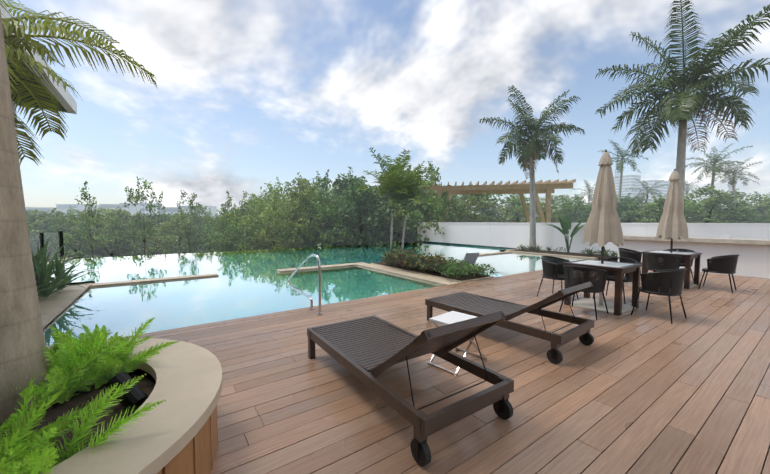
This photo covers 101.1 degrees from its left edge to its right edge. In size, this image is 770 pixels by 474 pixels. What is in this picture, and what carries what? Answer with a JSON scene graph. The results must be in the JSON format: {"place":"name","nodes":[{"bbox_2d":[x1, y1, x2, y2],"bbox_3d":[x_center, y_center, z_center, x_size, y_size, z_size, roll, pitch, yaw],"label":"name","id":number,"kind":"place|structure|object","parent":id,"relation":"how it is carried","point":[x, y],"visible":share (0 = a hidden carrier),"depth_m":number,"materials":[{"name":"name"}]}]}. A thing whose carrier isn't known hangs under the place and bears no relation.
{"place":"outdoors","nodes":[
{"label":"outdoors","id":0,"kind":"place"},
{"bbox_2d":[29,231,63,259],"bbox_3d":[-12.878,0.456,9.650,3.530,1.100,4.820,-2,3,-35],"label":"glass railing","id":1,"kind":"object","parent":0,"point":[59,239],"visible":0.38,"depth_m":12.17,"materials":[{"name":"clear glass"}]},
{"bbox_2d":[46,240,208,258],"bbox_3d":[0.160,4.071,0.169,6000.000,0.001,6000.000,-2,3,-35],"label":"terrain","id":2,"kind":"structure","parent":0,"point":[200,250],"depth_m":41.83,"materials":[{"name":"green plant"}]},
{"bbox_2d":[27,210,70,239],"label":"tree","id":3,"kind":"object","parent":2,"relation":"on","point":[38,221],"visible":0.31,"depth_m":40.81,"materials":[{"name":"green plant"}]},
{"bbox_2d":[26,207,76,216],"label":"building","id":4,"kind":"structure","parent":2,"relation":"on","point":[45,209],"depth_m":177.43,"materials":[{"name":"white"}]},
{"bbox_2d":[51,211,67,250],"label":"tree","id":5,"kind":"object","parent":2,"relation":"on","point":[58,227],"visible":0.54,"depth_m":33.54,"materials":[{"name":"green plant"}]},
{"bbox_2d":[31,219,88,256],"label":"tree","id":6,"kind":"object","parent":2,"relation":"on","point":[49,227],"visible":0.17,"depth_m":35.77,"materials":[{"name":"green plant"}]},
{"bbox_2d":[30,208,90,242],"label":"tree","id":7,"kind":"object","parent":2,"relation":"on","point":[53,211],"visible":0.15,"depth_m":43.03,"materials":[{"name":"green plant"}]},
{"bbox_2d":[36,226,104,258],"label":"tree","id":8,"kind":"object","parent":2,"relation":"on","point":[75,246],"visible":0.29,"depth_m":30.73,"materials":[{"name":"green plant"}]},
{"bbox_2d":[63,206,84,250],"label":"tree","id":9,"kind":"object","parent":2,"relation":"on","point":[70,217],"visible":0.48,"depth_m":31.64,"materials":[{"name":"green plant"}]},
{"bbox_2d":[55,204,98,216],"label":"building","id":10,"kind":"structure","parent":2,"relation":"on","point":[79,207],"depth_m":217.23,"materials":[{"name":"white"}]},
{"bbox_2d":[73,181,104,257],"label":"tree","id":11,"kind":"object","parent":2,"relation":"on","point":[92,215],"visible":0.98,"depth_m":25.96,"materials":[{"name":"green plant"}]},
{"bbox_2d":[66,207,129,254],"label":"tree","id":12,"kind":"object","parent":2,"relation":"on","point":[104,214],"visible":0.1,"depth_m":41.56,"materials":[{"name":"green plant"}]},
{"bbox_2d":[57,220,143,257],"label":"tree","id":13,"kind":"object","parent":2,"relation":"on","point":[105,242],"visible":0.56,"depth_m":31.52,"materials":[{"name":"green plant"}]},
{"bbox_2d":[106,212,127,256],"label":"tree","id":14,"kind":"object","parent":2,"relation":"on","point":[119,222],"visible":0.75,"depth_m":31.68,"materials":[{"name":"green plant"}]},
{"bbox_2d":[99,204,140,215],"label":"building","id":15,"kind":"structure","parent":2,"relation":"on","point":[131,209],"depth_m":199.43,"materials":[{"name":"white"}]},
{"bbox_2d":[84,206,162,251],"bbox_3d":[-33.372,-0.292,40.447,8.005,7.246,7.436,-1,3,-14],"label":"bush","id":16,"kind":"object","parent":2,"relation":"on","point":[120,211],"visible":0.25,"depth_m":40.00,"materials":[{"name":"green plant"}]},
{"bbox_2d":[120,203,161,215],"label":"building","id":17,"kind":"structure","parent":2,"relation":"on","point":[142,208],"depth_m":237.52,"materials":[{"name":"white"}]},
{"bbox_2d":[124,177,164,254],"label":"tree","id":18,"kind":"object","parent":2,"relation":"on","point":[149,206],"visible":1,"depth_m":25.66,"materials":[{"name":"green plant"}]},
{"bbox_2d":[120,225,178,255],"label":"tree","id":19,"kind":"object","parent":2,"relation":"on","point":[162,237],"visible":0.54,"depth_m":32.68,"materials":[{"name":"green plant"}]},
{"bbox_2d":[128,209,179,247],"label":"tree","id":20,"kind":"object","parent":2,"relation":"on","point":[154,215],"visible":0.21,"depth_m":43.82,"materials":[{"name":"green plant"}]},
{"bbox_2d":[140,217,203,253],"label":"tree","id":21,"kind":"object","parent":2,"relation":"on","point":[177,226],"visible":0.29,"depth_m":34.89,"materials":[{"name":"green plant"}]},
{"bbox_2d":[158,207,192,215],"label":"building","id":22,"kind":"structure","parent":2,"relation":"on","point":[169,210],"depth_m":174.69,"materials":[{"name":"white"}]},
{"bbox_2d":[152,213,205,253],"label":"tree","id":23,"kind":"object","parent":2,"relation":"on","point":[170,220],"visible":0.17,"depth_m":41.09,"materials":[{"name":"green plant"}]},
{"bbox_2d":[159,203,216,247],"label":"tree","id":24,"kind":"object","parent":2,"relation":"on","point":[196,221],"visible":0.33,"depth_m":48.49,"materials":[{"name":"green plant"}]},
{"bbox_2d":[175,190,202,252],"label":"tree","id":25,"kind":"object","parent":2,"relation":"on","point":[190,232],"visible":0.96,"depth_m":29.38,"materials":[{"name":"green plant"}]},
{"bbox_2d":[177,206,216,218],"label":"building","id":26,"kind":"structure","parent":2,"relation":"on","point":[213,210],"depth_m":224.06,"materials":[{"name":"white"}]},
{"bbox_2d":[165,219,234,253],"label":"tree","id":27,"kind":"object","parent":2,"relation":"on","point":[193,240],"visible":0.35,"depth_m":30.86,"materials":[{"name":"green plant"}]},
{"bbox_2d":[216,191,235,249],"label":"tree","id":28,"kind":"object","parent":2,"relation":"on","point":[229,204],"visible":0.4,"depth_m":27.30,"materials":[{"name":"green plant"}]},
{"bbox_2d":[200,204,270,251],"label":"belt tree","id":29,"kind":"object","parent":2,"relation":"on","point":[210,241],"visible":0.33,"depth_m":25.62,"materials":[{"name":"green plant"}]},
{"bbox_2d":[206,212,269,251],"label":"belt tree","id":30,"kind":"object","parent":2,"relation":"on","point":[231,237],"visible":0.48,"depth_m":23.26,"materials":[{"name":"green plant"}]},
{"bbox_2d":[219,197,297,249],"bbox_3d":[-10.225,-0.255,26.075,5.998,6.139,5.701,1,3,11],"label":"belt tree","id":31,"kind":"object","parent":2,"relation":"on","point":[257,210],"visible":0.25,"depth_m":25.30,"materials":[{"name":"green plant"}]},
{"bbox_2d":[240,188,294,248],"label":"belt tree","id":32,"kind":"object","parent":2,"relation":"on","point":[275,196],"visible":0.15,"depth_m":28.77,"materials":[{"name":"green plant"}]},
{"bbox_2d":[252,181,294,220],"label":"belt tree","id":33,"kind":"object","parent":2,"relation":"on","point":[270,187],"visible":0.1,"depth_m":37.83,"materials":[{"name":"green plant"}]},
{"bbox_2d":[229,197,320,250],"bbox_3d":[-7.250,0.168,21.602,5.495,5.728,5.223,0,3,8],"label":"belt tree","id":34,"kind":"object","parent":2,"relation":"on","point":[285,240],"visible":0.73,"depth_m":21.09,"materials":[{"name":"green plant"}]},
{"bbox_2d":[259,195,328,247],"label":"belt tree","id":35,"kind":"object","parent":2,"relation":"on","point":[286,217],"visible":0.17,"depth_m":25.85,"materials":[{"name":"green plant"}]},
{"bbox_2d":[267,188,325,247],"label":"belt tree","id":36,"kind":"object","parent":2,"relation":"on","point":[292,227],"visible":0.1,"depth_m":26.40,"materials":[{"name":"green plant"}]},
{"bbox_2d":[264,172,333,223],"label":"belt tree","id":37,"kind":"object","parent":2,"relation":"on","point":[301,179],"visible":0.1,"depth_m":36.81,"materials":[{"name":"green plant"}]},
{"bbox_2d":[274,186,339,247],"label":"belt tree","id":38,"kind":"object","parent":2,"relation":"on","point":[302,193],"visible":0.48,"depth_m":24.28,"materials":[{"name":"green plant"}]},
{"bbox_2d":[295,181,339,199],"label":"belt tree","id":39,"kind":"object","parent":2,"relation":"on","point":[315,186],"visible":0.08,"depth_m":34.13,"materials":[{"name":"green plant"}]},
{"bbox_2d":[288,183,351,247],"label":"belt tree","id":40,"kind":"object","parent":2,"relation":"on","point":[314,204],"visible":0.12,"depth_m":24.68,"materials":[{"name":"green plant"}]},
{"bbox_2d":[300,189,377,246],"bbox_3d":[-3.301,-0.217,21.700,5.706,6.509,5.464,0,3,-5],"label":"belt tree","id":41,"kind":"object","parent":2,"relation":"on","point":[315,240],"visible":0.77,"depth_m":21.18,"materials":[{"name":"green plant"}]},
{"bbox_2d":[318,167,370,238],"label":"belt tree","id":42,"kind":"object","parent":2,"relation":"on","point":[344,184],"visible":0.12,"depth_m":27.88,"materials":[{"name":"green plant"}]},
{"bbox_2d":[317,176,397,245],"bbox_3d":[-1.757,-0.625,21.630,5.938,7.317,4.980,-1,3,-14],"label":"belt tree","id":43,"kind":"object","parent":2,"relation":"on","point":[353,192],"visible":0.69,"depth_m":21.18,"materials":[{"name":"green plant"}]},
{"bbox_2d":[330,178,388,245],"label":"belt tree","id":44,"kind":"object","parent":2,"relation":"on","point":[366,207],"visible":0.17,"depth_m":23.31,"materials":[{"name":"green plant"}]},
{"bbox_2d":[353,196,407,243],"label":"belt tree","id":45,"kind":"object","parent":2,"relation":"on","point":[401,205],"visible":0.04,"depth_m":24.17,"materials":[{"name":"green plant"}]},
{"bbox_2d":[365,200,419,243],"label":"belt tree","id":46,"kind":"object","parent":2,"relation":"on","point":[399,214],"visible":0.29,"depth_m":22.12,"materials":[{"name":"green plant"}]},
{"bbox_2d":[43,258,769,473],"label":"terrace slab","id":47,"kind":"structure","parent":2,"relation":"on","point":[89,287],"depth_m":4.67,"materials":[{"name":"black"}]},
{"bbox_2d":[0,0,76,151],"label":"roof","id":48,"kind":"structure","parent":47,"relation":"on","point":[66,100],"depth_m":6.23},
{"bbox_2d":[124,260,769,473],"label":"deck boards","id":49,"kind":"object","parent":47,"relation":"on","point":[651,389],"visible":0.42,"depth_m":2.76,"materials":[{"name":"brown wood"}]},
{"bbox_2d":[1,369,217,473],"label":"planter","id":50,"kind":"object","parent":49,"relation":"on","point":[196,454],"visible":0.23,"depth_m":1.83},
{"bbox_2d":[0,10,50,427],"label":"planter palm","id":51,"kind":"object","parent":50,"relation":"in","point":[23,362],"visible":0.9,"depth_m":1.84,"materials":[{"name":"plant"}]},
{"bbox_2d":[0,317,179,473],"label":"planter ferns","id":52,"kind":"object","parent":50,"relation":"in","point":[81,362],"visible":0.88,"depth_m":1.52,"materials":[{"name":"plant"}]},
{"bbox_2d":[105,372,147,411],"bbox_3d":[-1.591,0.955,1.957,0.117,0.220,0.246,-10,11,-75],"label":"spotlight","id":53,"kind":"object","parent":50,"relation":"in","point":[135,395],"visible":0.79,"depth_m":1.92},
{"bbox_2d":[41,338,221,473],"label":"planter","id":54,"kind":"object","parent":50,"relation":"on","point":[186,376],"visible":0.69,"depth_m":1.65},
{"bbox_2d":[287,254,322,314],"bbox_3d":[-1.467,0.726,5.632,0.090,0.951,1.609,-2,3,-35],"label":"pool handrail","id":55,"kind":"object","parent":49,"relation":"on","point":[319,283],"visible":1,"depth_m":5.21,"materials":[{"name":"silver metal"}]},
{"bbox_2d":[307,311,513,466],"bbox_3d":[0.048,0.926,2.889,0.878,0.818,1.955,-2,3,-34],"label":"sun lounger","id":56,"kind":"object","parent":49,"relation":"on","point":[360,349],"visible":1,"depth_m":2.40,"materials":[{"name":"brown wood"}]},
{"bbox_2d":[427,311,486,375],"bbox_3d":[0.762,1.087,3.325,0.552,0.467,0.420,-3,4,-43],"label":"side table","id":57,"kind":"object","parent":49,"relation":"on","point":[450,317],"visible":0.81,"depth_m":3.30,"materials":[{"name":"white plastic"}]},
{"bbox_2d":[425,282,594,363],"bbox_3d":[1.540,0.883,4.246,0.878,0.773,1.955,-2,4,-37],"label":"sun lounger","id":58,"kind":"object","parent":49,"relation":"on","point":[471,304],"visible":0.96,"depth_m":3.88,"materials":[{"name":"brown wood"}]},
{"bbox_2d":[537,256,577,297],"bbox_3d":[3.339,0.783,6.159,0.628,0.791,0.558,-2,3,-31],"label":"chair","id":59,"kind":"object","parent":49,"relation":"on","point":[553,268],"visible":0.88,"depth_m":6.14,"materials":[{"name":"wicker"}]},
{"bbox_2d":[559,265,608,319],"bbox_3d":[3.200,0.834,5.100,0.558,0.791,0.628,-2,4,-39],"label":"chair","id":60,"kind":"object","parent":49,"relation":"on","point":[573,276],"visible":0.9,"depth_m":4.88,"materials":[{"name":"wicker"}]},
{"bbox_2d":[563,259,641,315],"bbox_3d":[3.778,0.832,5.529,0.880,0.750,0.880,-2,3,-35],"label":"dining table","id":61,"kind":"object","parent":49,"relation":"on","point":[618,269],"visible":0.79,"depth_m":5.30,"materials":[{"name":"brown wood"}]},
{"bbox_2d":[570,150,635,313],"bbox_3d":[3.778,-0.142,5.482,0.800,2.700,0.800,-2,3,-35],"label":"umbrella","id":62,"kind":"object","parent":49,"relation":"on","point":[603,227],"visible":0.98,"depth_m":5.37,"materials":[{"name":"fabric"}]},
{"bbox_2d":[593,257,637,303],"bbox_3d":[4.351,0.792,5.962,0.558,0.791,0.628,-2,3,-30],"label":"chair","id":63,"kind":"object","parent":49,"relation":"on","point":[627,277],"visible":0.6,"depth_m":5.93,"materials":[{"name":"wicker"}]},
{"bbox_2d":[618,248,641,276],"bbox_3d":[6.308,0.688,8.117,0.628,0.791,0.558,-2,4,-41],"label":"chair","id":64,"kind":"object","parent":49,"relation":"on","point":[634,255],"visible":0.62,"depth_m":8.06,"materials":[{"name":"wicker"}]},
{"bbox_2d":[631,268,686,323],"bbox_3d":[4.250,0.845,4.884,0.628,0.791,0.558,-2,3,-30],"label":"chair","id":65,"kind":"object","parent":49,"relation":"on","point":[668,282],"visible":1,"depth_m":4.68,"materials":[{"name":"wicker"}]},
{"bbox_2d":[641,253,681,285],"bbox_3d":[6.170,0.739,7.063,0.558,0.791,0.628,-1,3,-27],"label":"chair","id":66,"kind":"object","parent":49,"relation":"on","point":[663,262],"visible":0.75,"depth_m":6.87,"materials":[{"name":"wicker"}]},
{"bbox_2d":[641,250,701,288],"bbox_3d":[6.749,0.737,7.489,0.880,0.750,0.880,-2,3,-34],"label":"dining table","id":67,"kind":"object","parent":49,"relation":"on","point":[687,256],"visible":0.71,"depth_m":7.34,"materials":[{"name":"brown wood"}]},
{"bbox_2d":[652,169,696,287],"bbox_3d":[6.749,-0.237,7.442,0.800,2.700,0.800,-2,3,-35],"label":"umbrella","id":68,"kind":"object","parent":49,"relation":"on","point":[672,225],"visible":0.81,"depth_m":7.32,"materials":[{"name":"fabric"}]},
{"bbox_2d":[663,249,694,280],"bbox_3d":[7.322,0.697,7.925,0.558,0.791,0.628,-2,3,-36],"label":"chair","id":69,"kind":"object","parent":49,"relation":"on","point":[682,263],"visible":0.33,"depth_m":7.96,"materials":[{"name":"wicker"}]},
{"bbox_2d":[594,0,769,212],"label":"palm tree","id":70,"kind":"object","parent":49,"relation":"on","point":[696,79],"depth_m":10.17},
{"bbox_2d":[618,235,769,278],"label":"bar counter","id":71,"kind":"object","parent":49,"relation":"on","point":[753,259],"visible":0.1,"depth_m":8.89,"materials":[{"name":"white paint"}]},
{"bbox_2d":[698,254,739,292],"bbox_3d":[7.223,0.750,6.846,0.628,0.791,0.558,-2,3,-37],"label":"chair","id":72,"kind":"object","parent":49,"relation":"on","point":[725,264],"visible":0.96,"depth_m":6.64,"materials":[{"name":"wicker"}]},
{"bbox_2d":[374,249,617,280],"bbox_3d":[-0.331,1.070,8.866,21.300,0.150,5.450,-2,3,-35],"label":"planter bed","id":73,"kind":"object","parent":47,"relation":"on","point":[460,278],"depth_m":9.88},
{"bbox_2d":[2,0,66,73],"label":"frond","id":74,"kind":"object","parent":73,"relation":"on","point":[37,44],"visible":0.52,"depth_m":3.85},
{"bbox_2d":[3,30,81,164],"bbox_3d":[-4.989,-1.045,2.874,3.456,4.764,4.149,-2,3,-35],"label":"frond","id":75,"kind":"object","parent":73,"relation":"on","point":[31,61],"visible":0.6,"depth_m":3.57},
{"bbox_2d":[31,233,103,298],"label":"bed plants","id":76,"kind":"object","parent":73,"relation":"on","point":[47,284],"visible":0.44,"depth_m":6.32,"materials":[{"name":"green plant"}]},
{"bbox_2d":[0,0,156,139],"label":"frond","id":77,"kind":"object","parent":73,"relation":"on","point":[44,26],"visible":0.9,"depth_m":4.30,"materials":[{"name":"plant"}]},
{"bbox_2d":[401,207,406,250],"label":"palm trunk","id":78,"kind":"object","parent":73,"relation":"on","point":[402,244],"visible":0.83,"depth_m":11.31,"materials":[{"name":"grey plant"}]},
{"bbox_2d":[371,159,436,206],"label":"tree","id":79,"kind":"object","parent":78,"relation":"on","point":[408,199],"visible":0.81,"depth_m":10.93,"materials":[{"name":"green plant"}]},
{"bbox_2d":[377,241,497,277],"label":"island plants","id":80,"kind":"object","parent":73,"relation":"on","point":[431,262],"visible":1,"depth_m":8.90,"materials":[{"name":"green plant"}]},
{"bbox_2d":[479,85,584,250],"bbox_3d":[7.061,-3.151,15.351,4.274,7.694,4.332,-2,3,-35],"label":"royal palm","id":81,"kind":"object","parent":73,"relation":"on","point":[532,125],"depth_m":14.94,"materials":[{"name":"plant"}]},
{"bbox_2d":[517,214,617,256],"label":"bed plants","id":82,"kind":"object","parent":73,"relation":"on","point":[565,223],"depth_m":14.07,"materials":[{"name":"green plant"}]},
{"bbox_2d":[383,178,469,242],"bbox_3d":[3.315,-1.007,24.036,6.583,7.855,6.327,-2,3,-32],"label":"belt tree","id":83,"kind":"object","parent":2,"relation":"on","point":[438,210],"visible":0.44,"depth_m":22.68,"materials":[{"name":"green plant"}]},
{"bbox_2d":[385,168,467,242],"bbox_3d":[2.972,-1.429,25.955,7.136,8.515,6.858,-1,3,-14],"label":"belt tree","id":84,"kind":"object","parent":2,"relation":"on","point":[452,200],"visible":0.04,"depth_m":25.40,"materials":[{"name":"green plant"}]},
{"bbox_2d":[421,161,456,221],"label":"belt tree","id":85,"kind":"object","parent":2,"relation":"on","point":[433,173],"visible":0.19,"depth_m":34.72,"materials":[{"name":"green plant"}]},
{"bbox_2d":[418,222,769,255],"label":"boundary wall","id":86,"kind":"structure","parent":2,"relation":"on","point":[505,235],"depth_m":15.66,"materials":[{"name":"paint"}]},
{"bbox_2d":[43,242,583,345],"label":"pool water","id":87,"kind":"structure","parent":0,"point":[246,283],"depth_m":7.79,"materials":[{"name":"liquid"}]},
{"bbox_2d":[463,252,479,264],"bbox_3d":[2.770,0.846,11.124,0.502,0.746,1.241,-1,3,-15],"label":"pool lounger","id":88,"kind":"object","parent":87,"relation":"in","point":[470,258],"visible":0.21,"depth_m":10.65,"materials":[{"name":"white"}]},
{"bbox_2d":[39,249,597,327],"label":"pool copings","id":89,"kind":"object","parent":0,"point":[53,308],"visible":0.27,"depth_m":7.97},
{"bbox_2d":[5,0,769,219],"label":"sky","id":90,"kind":"structure","parent":0,"point":[247,94],"materials":[{"name":"blue"}]},
{"bbox_2d":[356,148,428,199],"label":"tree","id":91,"kind":"object","parent":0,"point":[387,182],"visible":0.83,"depth_m":10.85,"materials":[{"name":"green plant"}]},
{"bbox_2d":[614,175,640,201],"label":"building","id":92,"kind":"structure","parent":0,"point":[628,181],"depth_m":335.24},
{"bbox_2d":[635,180,669,219],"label":"building","id":93,"kind":"structure","parent":0,"point":[663,188],"depth_m":324.33,"materials":[{"name":"white"}]},
{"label":"lawn","id":94,"kind":"structure","parent":0,"visible":0},
{"bbox_2d":[455,194,502,221],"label":"wall tree","id":95,"kind":"object","parent":94,"relation":"on","point":[487,211],"visible":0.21,"depth_m":37.80,"materials":[{"name":"green plant"}]},
{"bbox_2d":[449,184,519,221],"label":"wall tree","id":96,"kind":"object","parent":94,"relation":"on","point":[476,217],"visible":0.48,"depth_m":28.86,"materials":[{"name":"green plant"}]},
{"bbox_2d":[418,179,575,222],"bbox_3d":[8.356,-1.972,25.629,11.000,4.400,5.500,1,3,10],"label":"pergola","id":97,"kind":"object","parent":94,"relation":"on","point":[547,187],"visible":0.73,"depth_m":23.59,"materials":[{"name":"brown wood"}]},
{"bbox_2d":[493,194,551,222],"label":"wall tree","id":98,"kind":"object","parent":94,"relation":"on","point":[514,202],"visible":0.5,"depth_m":43.98,"materials":[{"name":"green plant"}]},
{"bbox_2d":[500,201,562,222],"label":"wall tree","id":99,"kind":"object","parent":94,"relation":"on","point":[528,208],"visible":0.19,"depth_m":33.85,"materials":[{"name":"green plant"}]},
{"bbox_2d":[527,194,572,222],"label":"wall tree","id":100,"kind":"object","parent":94,"relation":"on","point":[557,197],"visible":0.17,"depth_m":52.93,"materials":[{"name":"green plant"}]},
{"bbox_2d":[544,195,591,222],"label":"wall tree","id":101,"kind":"object","parent":94,"relation":"on","point":[570,214],"visible":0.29,"depth_m":35.29,"materials":[{"name":"green plant"}]},
{"bbox_2d":[551,194,589,221],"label":"wall tree","id":102,"kind":"object","parent":94,"relation":"on","point":[576,197],"visible":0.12,"depth_m":44.38,"materials":[{"name":"green plant"}]},
{"bbox_2d":[577,196,649,222],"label":"wall tree","id":103,"kind":"object","parent":94,"relation":"on","point":[627,200],"visible":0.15,"depth_m":38.29,"materials":[{"name":"green plant"}]},
{"bbox_2d":[597,139,651,211],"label":"palm tree","id":104,"kind":"object","parent":94,"relation":"on","point":[622,151],"depth_m":40.43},
{"bbox_2d":[616,199,656,222],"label":"wall tree","id":105,"kind":"object","parent":94,"relation":"on","point":[624,208],"visible":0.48,"depth_m":34.80,"materials":[{"name":"green plant"}]},
{"bbox_2d":[626,179,667,204],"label":"palm tree","id":106,"kind":"object","parent":94,"relation":"on","point":[647,188],"depth_m":46.81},
{"bbox_2d":[622,195,706,222],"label":"wall tree","id":107,"kind":"object","parent":94,"relation":"on","point":[655,209],"visible":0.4,"depth_m":31.61,"materials":[{"name":"green plant"}]},
{"bbox_2d":[659,184,758,222],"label":"wall tree","id":108,"kind":"object","parent":94,"relation":"on","point":[714,201],"visible":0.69,"depth_m":33.34,"materials":[{"name":"green plant"}]},
{"bbox_2d":[685,143,752,219],"bbox_3d":[37.528,-5.488,36.192,4.923,10.402,4.905,-9,9,-72],"label":"palm tree","id":109,"kind":"object","parent":94,"relation":"on","point":[716,160],"depth_m":36.22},
{"bbox_2d":[697,188,769,222],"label":"wall tree","id":110,"kind":"object","parent":94,"relation":"on","point":[759,208],"visible":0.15,"depth_m":41.35,"materials":[{"name":"green plant"}]},
{"bbox_2d":[708,157,760,214],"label":"palm tree","id":111,"kind":"object","parent":94,"relation":"on","point":[739,173],"depth_m":39.25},
{"bbox_2d":[736,207,769,222],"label":"wall tree","id":112,"kind":"object","parent":94,"relation":"on","point":[750,220],"visible":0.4,"depth_m":33.69,"materials":[{"name":"green plant"}]},
{"bbox_2d":[739,192,769,221],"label":"wall tree","id":113,"kind":"object","parent":94,"relation":"on","point":[760,198],"visible":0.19,"depth_m":43.20,"materials":[{"name":"green plant"}]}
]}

